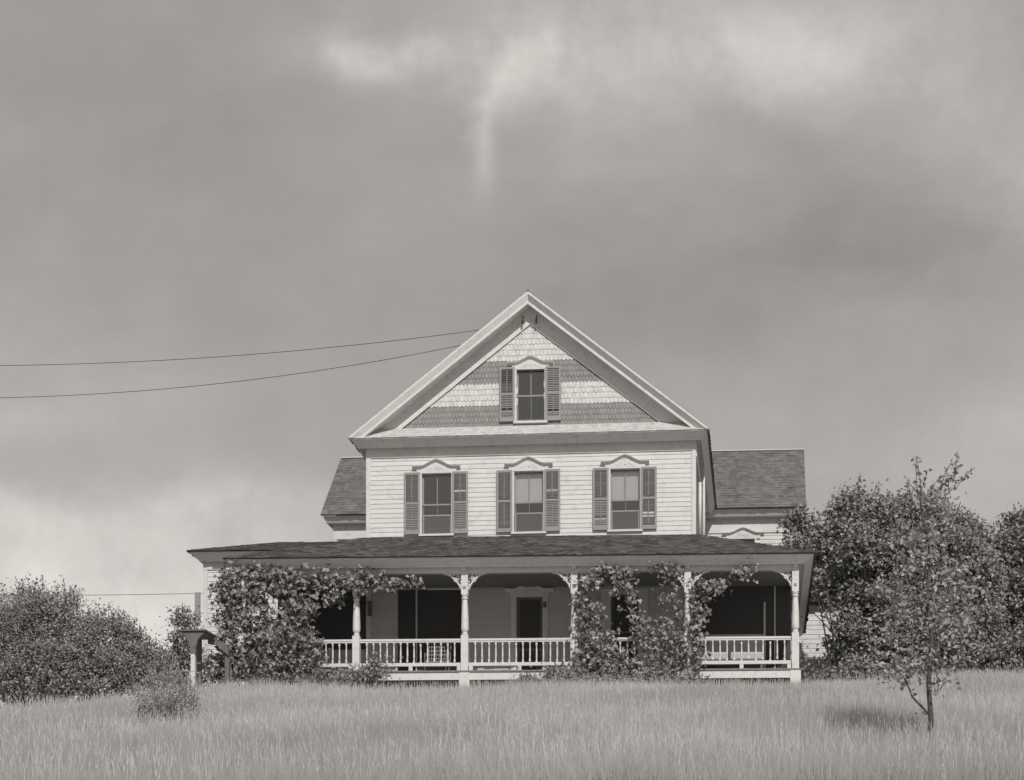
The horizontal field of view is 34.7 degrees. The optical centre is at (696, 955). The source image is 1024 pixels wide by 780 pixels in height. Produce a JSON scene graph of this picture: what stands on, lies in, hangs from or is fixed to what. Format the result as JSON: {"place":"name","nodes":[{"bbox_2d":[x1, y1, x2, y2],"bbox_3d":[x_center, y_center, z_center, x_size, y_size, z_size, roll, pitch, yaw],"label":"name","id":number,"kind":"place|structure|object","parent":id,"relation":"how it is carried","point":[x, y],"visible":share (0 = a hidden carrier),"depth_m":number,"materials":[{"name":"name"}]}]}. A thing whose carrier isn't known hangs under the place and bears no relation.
{"place":"outdoors","nodes":[
{"label":"outdoors","id":0,"kind":"place"},
{"bbox_2d":[124,593,201,594],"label":"clothes line","id":1,"kind":"object","parent":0,"point":[155,594],"visible":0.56,"depth_m":50.70,"materials":[{"name":"grey metal"}]},
{"bbox_2d":[0,0,1023,707],"label":"sky","id":2,"kind":"structure","parent":0,"point":[800,223],"materials":[{"name":"grey"}]},
{"bbox_2d":[696,652,763,669],"bbox_3d":[0.800,-6.980,39.099,1.650,0.560,0.700,0,0,2],"label":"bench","id":3,"kind":"object","parent":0,"point":[738,656],"visible":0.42,"depth_m":38.77,"materials":[{"name":"white wood"}]},
{"bbox_3d":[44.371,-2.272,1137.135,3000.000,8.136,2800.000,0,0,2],"label":"ground","id":4,"kind":"structure","parent":0,"visible":0},
{"bbox_2d":[0,572,186,707],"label":"thicket bush","id":5,"kind":"object","parent":4,"relation":"on","point":[25,646],"visible":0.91,"depth_m":36.38,"materials":[{"name":"grey plant"}]},
{"bbox_2d":[121,652,209,722],"bbox_3d":[-7.917,-3.897,23.926,1.559,1.299,1.299,0,0,2],"label":"wispy shrub","id":6,"kind":"object","parent":4,"relation":"on","point":[170,706],"visible":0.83,"depth_m":23.86,"materials":[{"name":"grey plant"}]},
{"bbox_2d":[149,602,222,689],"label":"thicket bush","id":7,"kind":"object","parent":4,"relation":"on","point":[180,650],"visible":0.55,"depth_m":41.03,"materials":[{"name":"grey plant"}]},
{"bbox_2d":[178,629,229,688],"bbox_3d":[-11.351,-6.270,37.391,0.920,2.340,0.980,0,0,2],"label":"entry shelter","id":8,"kind":"object","parent":4,"relation":"on","point":[195,637],"visible":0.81,"depth_m":37.56,"materials":[{"name":"wood"}]},
{"bbox_2d":[202,558,424,686],"bbox_3d":[-8.982,-7.618,38.120,5.371,3.413,1.247,0,0,2],"label":"climbing vine","id":9,"kind":"object","parent":4,"relation":"on","point":[274,666],"visible":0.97,"depth_m":38.02,"materials":[{"name":"grey plant"}]},
{"bbox_2d":[314,650,402,688],"bbox_3d":[-7.812,-6.486,37.828,2.005,1.372,1.132,0,0,2],"label":"foundation bush","id":10,"kind":"object","parent":4,"relation":"on","point":[371,672],"visible":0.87,"depth_m":37.65,"materials":[{"name":"grey plant"}]},
{"bbox_2d":[0,664,1023,779],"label":"meadow grass","id":11,"kind":"structure","parent":4,"relation":"on","point":[648,770],"depth_m":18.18,"materials":[{"name":"grey plant"}]},
{"bbox_2d":[186,289,843,691],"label":"farmhouse","id":12,"kind":"object","parent":4,"relation":"on","point":[518,467],"visible":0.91,"depth_m":40.23,"materials":[{"name":"white paint"}]},
{"bbox_2d":[0,345,459,397],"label":"power line","id":13,"kind":"object","parent":12,"relation":"attached to","point":[228,382],"visible":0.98,"depth_m":41.70,"materials":[{"name":"grey metal"}]},
{"bbox_2d":[0,330,477,365],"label":"power line","id":14,"kind":"object","parent":12,"relation":"attached to","point":[238,355],"visible":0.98,"depth_m":41.69,"materials":[{"name":"grey metal"}]},
{"bbox_2d":[396,588,462,670],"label":"wide window","id":15,"kind":"structure","parent":12,"relation":"in","point":[427,613],"depth_m":40.44,"materials":[{"name":"glass"}]},
{"bbox_2d":[412,458,460,536],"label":"window","id":16,"kind":"structure","parent":12,"relation":"in","point":[436,489],"depth_m":40.43,"materials":[{"name":"paint"}]},
{"bbox_2d":[424,638,451,670],"bbox_3d":[-6.312,-7.249,39.567,0.615,1.096,0.932,0,0,2],"label":"rocking chair","id":17,"kind":"object","parent":12,"relation":"on","point":[436,651],"visible":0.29,"depth_m":39.77,"materials":[{"name":"wood"}]},
{"bbox_2d":[504,456,552,534],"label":"window","id":18,"kind":"structure","parent":12,"relation":"in","point":[527,487],"depth_m":40.34,"materials":[{"name":"paint"}]},
{"bbox_2d":[505,586,553,669],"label":"front door","id":19,"kind":"structure","parent":12,"relation":"in","point":[529,605],"depth_m":40.32,"materials":[{"name":"paint"}]},
{"bbox_2d":[508,355,552,423],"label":"window","id":20,"kind":"structure","parent":12,"relation":"in","point":[530,371],"depth_m":41.10,"materials":[{"name":"paint"}]},
{"bbox_2d":[601,454,648,532],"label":"window","id":21,"kind":"structure","parent":12,"relation":"in","point":[624,485],"depth_m":40.25,"materials":[{"name":"paint"}]},
{"bbox_2d":[602,589,647,668],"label":"side door","id":22,"kind":"structure","parent":12,"relation":"in","point":[611,603],"depth_m":40.23,"materials":[{"name":"paint"}]},
{"bbox_2d":[722,527,763,542],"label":"window","id":23,"kind":"structure","parent":12,"relation":"in","point":[741,533],"depth_m":46.93,"materials":[{"name":"paint"}]},
{"bbox_2d":[511,659,586,683],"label":"foundation bush","id":24,"kind":"object","parent":4,"relation":"on","point":[549,674],"visible":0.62,"depth_m":37.44,"materials":[{"name":"grey plant"}]},
{"bbox_2d":[563,559,628,679],"bbox_3d":[-2.354,-7.572,37.913,1.374,3.234,1.154,0,0,37],"label":"climbing vine","id":25,"kind":"object","parent":4,"relation":"on","point":[585,603],"visible":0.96,"depth_m":37.82,"materials":[{"name":"grey plant"}]},
{"bbox_2d":[572,663,715,686],"bbox_3d":[-1.211,-6.323,37.558,3.357,0.854,1.222,0,0,2],"label":"foundation bush","id":26,"kind":"object","parent":4,"relation":"on","point":[654,676],"visible":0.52,"depth_m":37.35,"materials":[{"name":"grey plant"}]},
{"bbox_2d":[596,560,710,679],"bbox_3d":[-1.007,-7.587,37.795,2.728,3.361,0.936,0,0,2],"label":"climbing vine","id":27,"kind":"object","parent":4,"relation":"on","point":[642,623],"visible":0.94,"depth_m":37.78,"materials":[{"name":"grey plant"}]},
{"bbox_2d":[681,554,758,678],"bbox_3d":[0.595,-7.600,37.835,2.021,3.385,0.839,0,0,7],"label":"climbing vine","id":28,"kind":"object","parent":4,"relation":"on","point":[702,595],"visible":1,"depth_m":37.80,"materials":[{"name":"grey plant"}]},
{"bbox_2d":[811,580,845,669],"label":"dead branches","id":29,"kind":"object","parent":4,"relation":"on","point":[833,639],"visible":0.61,"depth_m":41.80,"materials":[{"name":"wood"}]},
{"bbox_2d":[803,647,941,682],"bbox_3d":[4.267,-6.769,39.425,3.405,1.428,1.580,0,0,2],"label":"leafy bush","id":30,"kind":"object","parent":4,"relation":"on","point":[852,665],"visible":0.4,"depth_m":39.29,"materials":[{"name":"grey plant"}]},
{"bbox_2d":[776,473,1018,677],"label":"broadleaf tree","id":31,"kind":"object","parent":4,"relation":"on","point":[861,536],"visible":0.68,"depth_m":41.88,"materials":[{"name":"grey plant"}]},
{"bbox_2d":[858,451,993,737],"bbox_3d":[2.668,-4.034,18.687,1.604,3.517,1.100,0,0,2],"label":"apple sapling","id":32,"kind":"object","parent":4,"relation":"on","point":[888,593],"visible":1,"depth_m":18.63,"materials":[{"name":"grey plant"}]},
{"bbox_2d":[967,502,1023,673],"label":"broadleaf tree","id":33,"kind":"object","parent":4,"relation":"on","point":[1011,537],"visible":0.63,"depth_m":43.32,"materials":[{"name":"grey plant"}]}
]}

